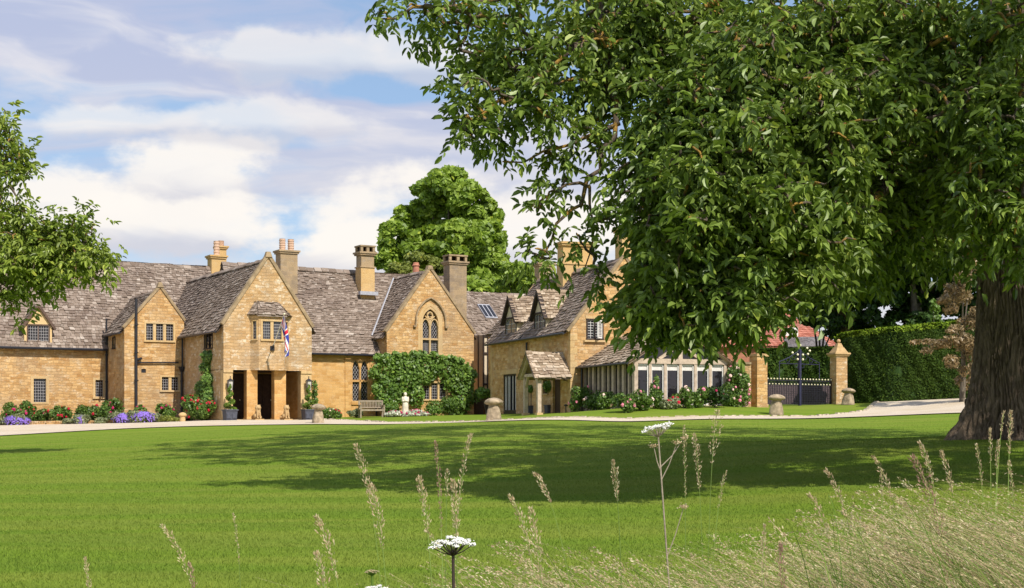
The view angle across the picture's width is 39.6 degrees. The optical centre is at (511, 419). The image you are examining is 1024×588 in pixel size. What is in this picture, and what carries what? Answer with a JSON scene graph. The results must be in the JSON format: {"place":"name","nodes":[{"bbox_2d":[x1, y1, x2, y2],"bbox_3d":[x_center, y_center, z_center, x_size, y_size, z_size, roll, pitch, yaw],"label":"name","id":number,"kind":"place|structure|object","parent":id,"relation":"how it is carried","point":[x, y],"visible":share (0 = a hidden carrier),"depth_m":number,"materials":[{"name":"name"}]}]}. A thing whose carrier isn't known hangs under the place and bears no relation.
{"place":"outdoors","nodes":[
{"label":"outdoors","id":0,"kind":"place"},
{"bbox_2d":[0,0,981,339],"label":"sky","id":1,"kind":"structure","parent":0,"point":[247,125],"materials":[{"name":"blue"}]},
{"bbox_2d":[0,403,1023,587],"bbox_3d":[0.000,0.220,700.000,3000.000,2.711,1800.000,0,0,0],"label":"lawn ground","id":2,"kind":"structure","parent":0,"point":[804,410],"depth_m":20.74,"materials":[{"name":"plant"}]},
{"bbox_2d":[0,412,30,424],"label":"lavender","id":3,"kind":"object","parent":2,"relation":"on","point":[17,419],"visible":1,"depth_m":72.96,"materials":[{"name":"purple plant"}]},
{"bbox_2d":[0,100,127,335],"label":"tree","id":4,"kind":"object","parent":2,"relation":"on","point":[37,255],"visible":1,"depth_m":32.80,"materials":[{"name":"green plant"}]},
{"bbox_2d":[74,414,90,423],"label":"lavender","id":5,"kind":"object","parent":2,"relation":"on","point":[81,419],"visible":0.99,"depth_m":72.99,"materials":[{"name":"green plant"}]},
{"bbox_2d":[2,418,185,424],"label":"stone edging wall","id":6,"kind":"structure","parent":2,"relation":"on","point":[55,422],"depth_m":73.28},
{"bbox_2d":[107,411,133,422],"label":"lavender","id":7,"kind":"object","parent":2,"relation":"on","point":[118,417],"visible":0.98,"depth_m":72.93,"materials":[{"name":"purple plant"}]},
{"bbox_2d":[124,410,159,422],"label":"lavender","id":8,"kind":"object","parent":2,"relation":"on","point":[140,416],"visible":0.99,"depth_m":72.83,"materials":[{"name":"purple plant"}]},
{"bbox_2d":[159,523,193,587],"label":"grass stalk","id":9,"kind":"object","parent":2,"relation":"on","point":[168,534],"depth_m":4.00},
{"bbox_2d":[0,238,524,423],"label":"country house","id":10,"kind":"structure","parent":2,"relation":"on","point":[145,335],"depth_m":78.85,"materials":[{"name":"stone"}]},
{"bbox_2d":[27,324,49,343],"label":"window","id":11,"kind":"structure","parent":10,"relation":"in","point":[41,332],"depth_m":77.50,"materials":[{"name":"grey glass"}]},
{"bbox_2d":[31,376,48,403],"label":"window","id":12,"kind":"structure","parent":10,"relation":"in","point":[39,384],"depth_m":77.65,"materials":[{"name":"glass"}]},
{"bbox_2d":[92,378,104,398],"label":"window","id":13,"kind":"structure","parent":10,"relation":"in","point":[98,383],"depth_m":79.24,"materials":[{"name":"stone"}]},
{"bbox_2d":[144,321,175,342],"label":"window","id":14,"kind":"structure","parent":10,"relation":"in","point":[155,331],"depth_m":77.31,"materials":[{"name":"stone"}]},
{"bbox_2d":[160,375,180,391],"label":"window","id":15,"kind":"structure","parent":10,"relation":"in","point":[168,383],"depth_m":77.54,"materials":[{"name":"stone"}]},
{"bbox_2d":[194,350,213,420],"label":"climbing plant","id":16,"kind":"object","parent":10,"relation":"attached to","point":[203,387],"visible":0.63,"depth_m":73.54,"materials":[{"name":"green plant"}]},
{"bbox_2d":[233,374,242,418],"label":"door","id":17,"kind":"structure","parent":10,"relation":"in","point":[238,380],"depth_m":75.45,"materials":[{"name":"brown wood"}]},
{"bbox_2d":[242,374,270,418],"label":"door","id":18,"kind":"structure","parent":10,"relation":"in","point":[263,380],"depth_m":76.11,"materials":[{"name":"brown wood"}]},
{"bbox_2d":[260,319,283,340],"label":"window","id":19,"kind":"structure","parent":10,"relation":"in","point":[269,327],"depth_m":72.81,"materials":[{"name":"stone"}]},
{"bbox_2d":[270,313,288,356],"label":"flagpole","id":20,"kind":"object","parent":10,"relation":"attached to","point":[285,333],"visible":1,"depth_m":70.97,"materials":[{"name":"fabric"}]},
{"bbox_2d":[351,358,369,400],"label":"window","id":21,"kind":"structure","parent":10,"relation":"in","point":[360,381],"depth_m":81.82,"materials":[{"name":"beige glass"}]},
{"bbox_2d":[368,350,480,414],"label":"climbing plant","id":22,"kind":"object","parent":10,"relation":"attached to","point":[398,361],"visible":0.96,"depth_m":81.92,"materials":[{"name":"green plant"}]},
{"bbox_2d":[418,303,442,354],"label":"window","id":23,"kind":"structure","parent":10,"relation":"in","point":[430,324],"depth_m":82.86,"materials":[{"name":"stone"}]},
{"bbox_2d":[422,381,447,400],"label":"window","id":24,"kind":"structure","parent":10,"relation":"in","point":[434,391],"depth_m":83.01,"materials":[{"name":"stone"}]},
{"bbox_2d":[474,396,487,414],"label":"planter","id":25,"kind":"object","parent":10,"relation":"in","point":[479,408],"depth_m":88.19,"materials":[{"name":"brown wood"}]},
{"bbox_2d":[311,404,325,422],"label":"staddle stone","id":26,"kind":"object","parent":2,"relation":"on","point":[318,417],"visible":0.9,"depth_m":66.28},
{"bbox_2d":[313,549,329,587],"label":"grass stalk","id":27,"kind":"object","parent":2,"relation":"on","point":[315,553],"depth_m":3.50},
{"bbox_2d":[313,514,337,587],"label":"grass stalk","id":28,"kind":"object","parent":2,"relation":"on","point":[325,537],"depth_m":3.90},
{"bbox_2d":[353,442,380,583],"bbox_3d":[-0.409,0.760,4.200,0.123,1.388,0.034,0,0,0],"label":"grass stalk","id":29,"kind":"object","parent":2,"relation":"on","point":[356,445],"depth_m":4.20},
{"bbox_2d":[358,400,384,417],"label":"garden bench","id":30,"kind":"object","parent":2,"relation":"on","point":[360,409],"visible":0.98,"depth_m":77.30,"materials":[{"name":"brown wood"}]},
{"bbox_2d":[367,482,386,587],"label":"grass stalk","id":31,"kind":"object","parent":2,"relation":"on","point":[370,485],"depth_m":4.00,"materials":[{"name":"plant"}]},
{"bbox_2d":[384,251,443,275],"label":"tree","id":32,"kind":"object","parent":2,"relation":"on","point":[410,258],"visible":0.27,"depth_m":100.27,"materials":[{"name":"green plant"}]},
{"bbox_2d":[404,409,430,416],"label":"flower clump","id":33,"kind":"object","parent":2,"relation":"on","point":[414,412],"visible":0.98,"depth_m":77.01,"materials":[{"name":"white plant"}]},
{"bbox_2d":[416,474,431,587],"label":"grass stalk","id":34,"kind":"object","parent":2,"relation":"on","point":[423,499],"depth_m":3.90,"materials":[{"name":"plant"}]},
{"bbox_2d":[424,400,442,415],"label":"shrub","id":35,"kind":"object","parent":2,"relation":"on","point":[435,409],"visible":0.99,"depth_m":77.65,"materials":[{"name":"green plant"}]},
{"bbox_2d":[434,440,442,587],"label":"grass stalk","id":36,"kind":"object","parent":2,"relation":"on","point":[439,485],"depth_m":3.90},
{"bbox_2d":[374,164,523,292],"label":"chestnut tree","id":37,"kind":"object","parent":2,"relation":"on","point":[467,225],"visible":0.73,"depth_m":109.32,"materials":[{"name":"green plant"}]},
{"bbox_2d":[437,396,462,414],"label":"shrub","id":38,"kind":"object","parent":2,"relation":"on","point":[453,405],"visible":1,"depth_m":77.89,"materials":[{"name":"green plant"}]},
{"bbox_2d":[428,535,475,587],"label":"cow parsley","id":39,"kind":"object","parent":2,"relation":"on","point":[454,551],"visible":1,"depth_m":3.30,"materials":[{"name":"white plant"}]},
{"bbox_2d":[448,477,458,586],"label":"grass stalk","id":40,"kind":"object","parent":2,"relation":"on","point":[453,490],"depth_m":4.00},
{"bbox_2d":[454,433,473,556],"bbox_3d":[-0.156,0.746,4.201,0.088,1.415,0.029,0,0,0],"label":"grass stalk","id":41,"kind":"object","parent":2,"relation":"on","point":[460,482],"depth_m":4.20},
{"bbox_2d":[0,398,965,434],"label":"gravel drive","id":42,"kind":"structure","parent":2,"relation":"on","point":[933,406],"depth_m":62.38,"materials":[{"name":"gravel"}]},
{"bbox_2d":[181,394,201,420],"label":"rose bush","id":43,"kind":"object","parent":42,"relation":"on","point":[190,402],"visible":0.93,"depth_m":73.04,"materials":[{"name":"green plant"}]},
{"bbox_2d":[193,399,216,419],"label":"rose bush","id":44,"kind":"object","parent":42,"relation":"on","point":[205,408],"visible":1,"depth_m":72.44,"materials":[{"name":"green plant"}]},
{"bbox_2d":[221,409,237,419],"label":"planter","id":45,"kind":"object","parent":42,"relation":"on","point":[229,414],"visible":0.95,"depth_m":71.16,"materials":[{"name":"metal"}]},
{"bbox_2d":[223,383,236,408],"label":"spiral topiary","id":46,"kind":"object","parent":45,"relation":"on","point":[229,399],"visible":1,"depth_m":71.32,"materials":[{"name":"green plant"}]},
{"bbox_2d":[300,409,314,419],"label":"planter","id":47,"kind":"object","parent":42,"relation":"on","point":[306,414],"visible":0.69,"depth_m":73.24,"materials":[{"name":"metal"}]},
{"bbox_2d":[302,384,313,408],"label":"spiral topiary","id":48,"kind":"object","parent":47,"relation":"on","point":[307,404],"visible":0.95,"depth_m":73.43,"materials":[{"name":"green plant"}]},
{"bbox_2d":[476,386,489,413],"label":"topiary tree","id":49,"kind":"object","parent":2,"relation":"on","point":[482,393],"visible":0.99,"depth_m":76.68,"materials":[{"name":"green plant"}]},
{"bbox_2d":[484,398,502,421],"bbox_3d":[-0.788,-0.376,61.003,0.825,1.096,0.820,-1,-1,10],"label":"staddle stone","id":50,"kind":"object","parent":2,"relation":"on","point":[493,411],"visible":0.95,"depth_m":60.76,"materials":[{"name":"stone"}]},
{"bbox_2d":[492,261,533,293],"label":"tree","id":51,"kind":"object","parent":2,"relation":"on","point":[499,286],"visible":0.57,"depth_m":103.72,"materials":[{"name":"green plant"}]},
{"bbox_2d":[508,493,536,587],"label":"grass stalk","id":52,"kind":"object","parent":2,"relation":"on","point":[519,514],"depth_m":4.10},
{"bbox_2d":[527,505,543,587],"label":"grass stalk","id":53,"kind":"object","parent":2,"relation":"on","point":[534,532],"depth_m":3.80,"materials":[{"name":"plant"}]},
{"bbox_2d":[532,472,570,587],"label":"grass stalk","id":54,"kind":"object","parent":2,"relation":"on","point":[541,485],"depth_m":4.30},
{"bbox_2d":[484,231,634,414],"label":"stone house","id":55,"kind":"structure","parent":2,"relation":"on","point":[537,338],"depth_m":69.28,"materials":[{"name":"stone"}]},
{"bbox_2d":[504,374,515,413],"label":"french door","id":56,"kind":"structure","parent":55,"relation":"in","point":[509,379],"depth_m":73.83,"materials":[{"name":"glass"}]},
{"bbox_2d":[505,319,516,334],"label":"window","id":57,"kind":"structure","parent":55,"relation":"in","point":[510,327],"depth_m":74.10,"materials":[{"name":"grey glass"}]},
{"bbox_2d":[534,314,545,329],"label":"window","id":58,"kind":"structure","parent":55,"relation":"in","point":[539,322],"depth_m":70.15,"materials":[{"name":"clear glass"}]},
{"bbox_2d":[555,379,559,412],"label":"door","id":59,"kind":"structure","parent":55,"relation":"in","point":[557,381],"depth_m":67.85,"materials":[{"name":"brown wood"}]},
{"bbox_2d":[586,318,603,339],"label":"window","id":60,"kind":"structure","parent":55,"relation":"in","point":[591,326],"depth_m":66.40,"materials":[{"name":"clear glass"}]},
{"bbox_2d":[568,385,591,410],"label":"rose bush","id":61,"kind":"object","parent":2,"relation":"on","point":[582,393],"visible":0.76,"depth_m":65.01,"materials":[{"name":"green plant"}]},
{"bbox_2d":[582,390,601,409],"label":"rose bush","id":62,"kind":"object","parent":2,"relation":"on","point":[592,402],"visible":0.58,"depth_m":64.12,"materials":[{"name":"green plant"}]},
{"bbox_2d":[324,401,879,422],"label":"kerb","id":63,"kind":"structure","parent":2,"relation":"on","point":[865,409],"depth_m":59.11,"materials":[{"name":"stone"}]},
{"bbox_2d":[596,391,614,408],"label":"rose bush","id":64,"kind":"object","parent":2,"relation":"on","point":[603,401],"visible":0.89,"depth_m":61.98,"materials":[{"name":"green plant"}]},
{"bbox_2d":[611,459,621,587],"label":"grass stalk","id":65,"kind":"object","parent":2,"relation":"on","point":[615,479],"depth_m":4.60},
{"bbox_2d":[610,389,649,412],"bbox_3d":[4.928,-0.746,59.278,1.645,1.070,0.801,0,0,0],"label":"rose bush","id":66,"kind":"object","parent":2,"relation":"on","point":[625,403],"visible":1,"depth_m":59.16,"materials":[{"name":"green plant"}]},
{"bbox_2d":[259,472,1023,587],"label":"meadow grass","id":67,"kind":"structure","parent":2,"relation":"on","point":[977,568],"depth_m":4.13,"materials":[{"name":"plant"}]},
{"bbox_2d":[575,334,732,410],"bbox_3d":[6.366,-1.630,64.327,5.250,4.960,5.860,0,0,-20],"label":"garden room","id":68,"kind":"object","parent":2,"relation":"on","point":[605,371],"visible":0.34,"depth_m":62.13,"materials":[{"name":"white wood"}]},
{"bbox_2d":[638,364,647,395],"bbox_3d":[5.577,-1.497,61.239,0.577,1.753,0.100,0,0,-20],"label":"window","id":69,"kind":"structure","parent":68,"relation":"in","point":[642,368],"depth_m":61.28,"materials":[{"name":"glass"}]},
{"bbox_2d":[652,364,662,399],"bbox_3d":[6.265,-1.497,61.492,0.577,1.753,0.100,0,0,-20],"label":"window","id":70,"kind":"structure","parent":68,"relation":"in","point":[657,369],"depth_m":61.53,"materials":[{"name":"glass"}]},
{"bbox_2d":[667,364,678,398],"bbox_3d":[6.948,-1.497,61.741,0.577,1.753,0.100,0,0,-20],"label":"window","id":71,"kind":"structure","parent":68,"relation":"in","point":[672,369],"depth_m":61.76,"materials":[{"name":"glass"}]},
{"bbox_2d":[682,365,693,404],"bbox_3d":[7.631,-1.497,61.989,0.577,1.753,0.100,0,0,-20],"label":"window","id":72,"kind":"structure","parent":68,"relation":"in","point":[687,370],"depth_m":62.02,"materials":[{"name":"glass"}]},
{"bbox_2d":[697,365,707,404],"bbox_3d":[8.315,-1.497,62.238,0.577,1.753,0.100,0,0,-20],"label":"window","id":73,"kind":"structure","parent":68,"relation":"in","point":[702,380],"depth_m":62.24,"materials":[{"name":"glass"}]},
{"bbox_2d":[712,365,722,404],"bbox_3d":[8.994,-1.497,62.482,0.577,1.753,0.100,0,0,-20],"label":"window","id":74,"kind":"structure","parent":68,"relation":"in","point":[717,371],"depth_m":62.50,"materials":[{"name":"glass"}]},
{"bbox_2d":[649,374,663,408],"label":"rose bush","id":75,"kind":"object","parent":2,"relation":"on","point":[656,393],"visible":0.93,"depth_m":60.05,"materials":[{"name":"green plant"}]},
{"bbox_2d":[641,421,692,587],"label":"cow parsley","id":76,"kind":"object","parent":2,"relation":"on","point":[658,435],"visible":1,"depth_m":4.60,"materials":[{"name":"green plant"}]},
{"bbox_2d":[660,396,681,408],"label":"rose bush","id":77,"kind":"object","parent":2,"relation":"on","point":[673,402],"visible":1,"depth_m":59.85,"materials":[{"name":"green plant"}]},
{"bbox_2d":[671,385,694,408],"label":"rose bush","id":78,"kind":"object","parent":2,"relation":"on","point":[685,396],"visible":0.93,"depth_m":60.30,"materials":[{"name":"green plant"}]},
{"bbox_2d":[683,425,687,587],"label":"grass stalk","id":79,"kind":"object","parent":2,"relation":"on","point":[684,431],"depth_m":5.00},
{"bbox_2d":[364,0,1023,440],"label":"walnut tree","id":80,"kind":"object","parent":2,"relation":"on","point":[796,158],"visible":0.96,"depth_m":16.59,"materials":[{"name":"green plant"}]},
{"bbox_2d":[692,432,703,586],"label":"grass stalk","id":81,"kind":"object","parent":2,"relation":"on","point":[697,462],"depth_m":5.00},
{"bbox_2d":[692,386,709,407],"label":"rose bush","id":82,"kind":"object","parent":2,"relation":"on","point":[699,396],"visible":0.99,"depth_m":60.59,"materials":[{"name":"green plant"}]},
{"bbox_2d":[707,409,723,587],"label":"grass stalk","id":83,"kind":"object","parent":2,"relation":"on","point":[716,412],"depth_m":5.00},
{"bbox_2d":[703,386,729,407],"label":"rose bush","id":84,"kind":"object","parent":2,"relation":"on","point":[717,395],"visible":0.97,"depth_m":60.88,"materials":[{"name":"green plant"}]},
{"bbox_2d":[721,363,751,406],"bbox_3d":[9.816,-1.439,62.303,1.413,2.046,0.862,0,0,0],"label":"climbing rose","id":85,"kind":"object","parent":2,"relation":"on","point":[738,391],"visible":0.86,"depth_m":62.08,"materials":[{"name":"green plant"}]},
{"bbox_2d":[727,362,750,406],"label":"garden wall","id":86,"kind":"structure","parent":2,"relation":"on","point":[748,367],"depth_m":62.60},
{"bbox_2d":[749,353,768,406],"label":"gate pier","id":87,"kind":"structure","parent":2,"relation":"on","point":[759,382],"depth_m":62.76,"materials":[{"name":"yellow stone"}]},
{"bbox_2d":[760,523,767,587],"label":"grass stalk","id":88,"kind":"object","parent":2,"relation":"on","point":[763,556],"depth_m":3.60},
{"bbox_2d":[768,394,784,414],"bbox_3d":[10.975,-0.576,58.993,0.719,0.942,0.723,1,0,31],"label":"staddle stone","id":89,"kind":"object","parent":2,"relation":"on","point":[776,407],"visible":0.96,"depth_m":58.78,"materials":[{"name":"stone"}]},
{"bbox_2d":[719,314,835,361],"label":"neighbour house","id":90,"kind":"structure","parent":2,"relation":"on","point":[805,336],"depth_m":98.17,"materials":[{"name":"tile"}]},
{"bbox_2d":[777,541,786,587],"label":"grass stalk","id":91,"kind":"object","parent":2,"relation":"on","point":[780,547],"depth_m":3.20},
{"bbox_2d":[759,345,833,384],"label":"clipped hedge","id":92,"kind":"object","parent":2,"relation":"on","point":[817,354],"visible":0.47,"depth_m":75.91,"materials":[{"name":"green plant"}]},
{"bbox_2d":[768,385,829,404],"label":"board fence","id":93,"kind":"object","parent":2,"relation":"on","point":[801,394],"visible":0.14,"depth_m":71.63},
{"bbox_2d":[801,310,840,346],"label":"dark tree","id":94,"kind":"object","parent":2,"relation":"on","point":[809,323],"visible":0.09,"depth_m":83.71,"materials":[{"name":"green plant"}]},
{"bbox_2d":[826,339,850,403],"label":"gate pier","id":95,"kind":"structure","parent":2,"relation":"on","point":[838,354],"depth_m":65.74,"materials":[{"name":"yellow stone"}]},
{"bbox_2d":[841,388,855,404],"bbox_3d":[15.267,-0.999,64.531,0.643,0.837,0.639,-2,-6,41],"label":"staddle stone","id":96,"kind":"object","parent":2,"relation":"on","point":[848,398],"visible":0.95,"depth_m":64.35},
{"bbox_2d":[802,278,897,340],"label":"dark tree","id":97,"kind":"object","parent":2,"relation":"on","point":[836,322],"visible":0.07,"depth_m":76.74,"materials":[{"name":"green plant"}]},
{"bbox_2d":[870,455,906,567],"bbox_3d":[1.199,0.777,4.400,0.182,1.337,0.024,0,0,0],"label":"grass stalk","id":98,"kind":"object","parent":2,"relation":"on","point":[885,476],"depth_m":4.40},
{"bbox_2d":[833,320,974,402],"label":"clipped hedge","id":99,"kind":"object","parent":2,"relation":"on","point":[886,364],"visible":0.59,"depth_m":65.47,"materials":[{"name":"green plant"}]},
{"bbox_2d":[862,258,977,327],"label":"dark tree","id":100,"kind":"object","parent":2,"relation":"on","point":[908,308],"visible":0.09,"depth_m":75.10,"materials":[{"name":"green plant"}]},
{"bbox_2d":[907,453,952,586],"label":"grass stalk","id":101,"kind":"object","parent":2,"relation":"on","point":[925,482],"depth_m":3.90,"materials":[{"name":"plant"}]},
{"bbox_2d":[917,440,943,550],"bbox_3d":[1.377,0.753,4.599,0.136,1.376,0.025,0,0,0],"label":"grass stalk","id":102,"kind":"object","parent":2,"relation":"on","point":[921,445],"depth_m":4.60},
{"bbox_2d":[929,298,942,321],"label":"sapling","id":103,"kind":"object","parent":2,"relation":"on","point":[934,308],"visible":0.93,"depth_m":65.94,"materials":[{"name":"green plant"}]},
{"bbox_2d":[909,258,976,401],"bbox_3d":[18.668,-3.774,59.405,3.597,7.247,2.390,0,0,-29],"label":"russet shrub","id":104,"kind":"object","parent":2,"relation":"on","point":[957,292],"visible":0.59,"depth_m":59.32,"materials":[{"name":"brown plant"}]},
{"bbox_2d":[1006,410,1013,573],"bbox_3d":[1.679,0.700,4.801,0.030,1.472,0.024,0,0,0],"label":"grass stalk","id":105,"kind":"object","parent":2,"relation":"on","point":[1010,420],"depth_m":4.80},
{"bbox_2d":[767,345,831,405],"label":"iron gate","id":106,"kind":"structure","parent":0,"point":[799,380],"depth_m":64.75,"materials":[{"name":"metal"}]},
{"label":"bed soil","id":107,"kind":"structure","parent":0,"visible":0},
{"bbox_2d":[0,402,30,417],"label":"rose bush","id":108,"kind":"object","parent":107,"relation":"on","point":[10,408],"visible":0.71,"depth_m":74.89,"materials":[{"name":"green plant"}]},
{"bbox_2d":[19,400,36,419],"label":"rose bush","id":109,"kind":"object","parent":107,"relation":"on","point":[29,407],"visible":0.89,"depth_m":75.33,"materials":[{"name":"green plant"}]},
{"bbox_2d":[28,408,50,420],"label":"rose bush","id":110,"kind":"object","parent":107,"relation":"on","point":[40,415],"visible":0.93,"depth_m":74.99,"materials":[{"name":"green plant"}]},
{"bbox_2d":[46,404,72,420],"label":"rose bush","id":111,"kind":"object","parent":107,"relation":"on","point":[58,412],"visible":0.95,"depth_m":74.74,"materials":[{"name":"green plant"}]},
{"bbox_2d":[86,404,101,419],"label":"rose bush","id":112,"kind":"object","parent":107,"relation":"on","point":[93,411],"visible":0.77,"depth_m":74.89,"materials":[{"name":"green plant"}]},
{"bbox_2d":[97,397,124,419],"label":"rose bush","id":113,"kind":"object","parent":107,"relation":"on","point":[110,405],"visible":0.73,"depth_m":74.45,"materials":[{"name":"green plant"}]},
{"bbox_2d":[155,403,176,416],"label":"rose bush","id":114,"kind":"object","parent":107,"relation":"on","point":[164,409],"visible":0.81,"depth_m":74.14,"materials":[{"name":"green plant"}]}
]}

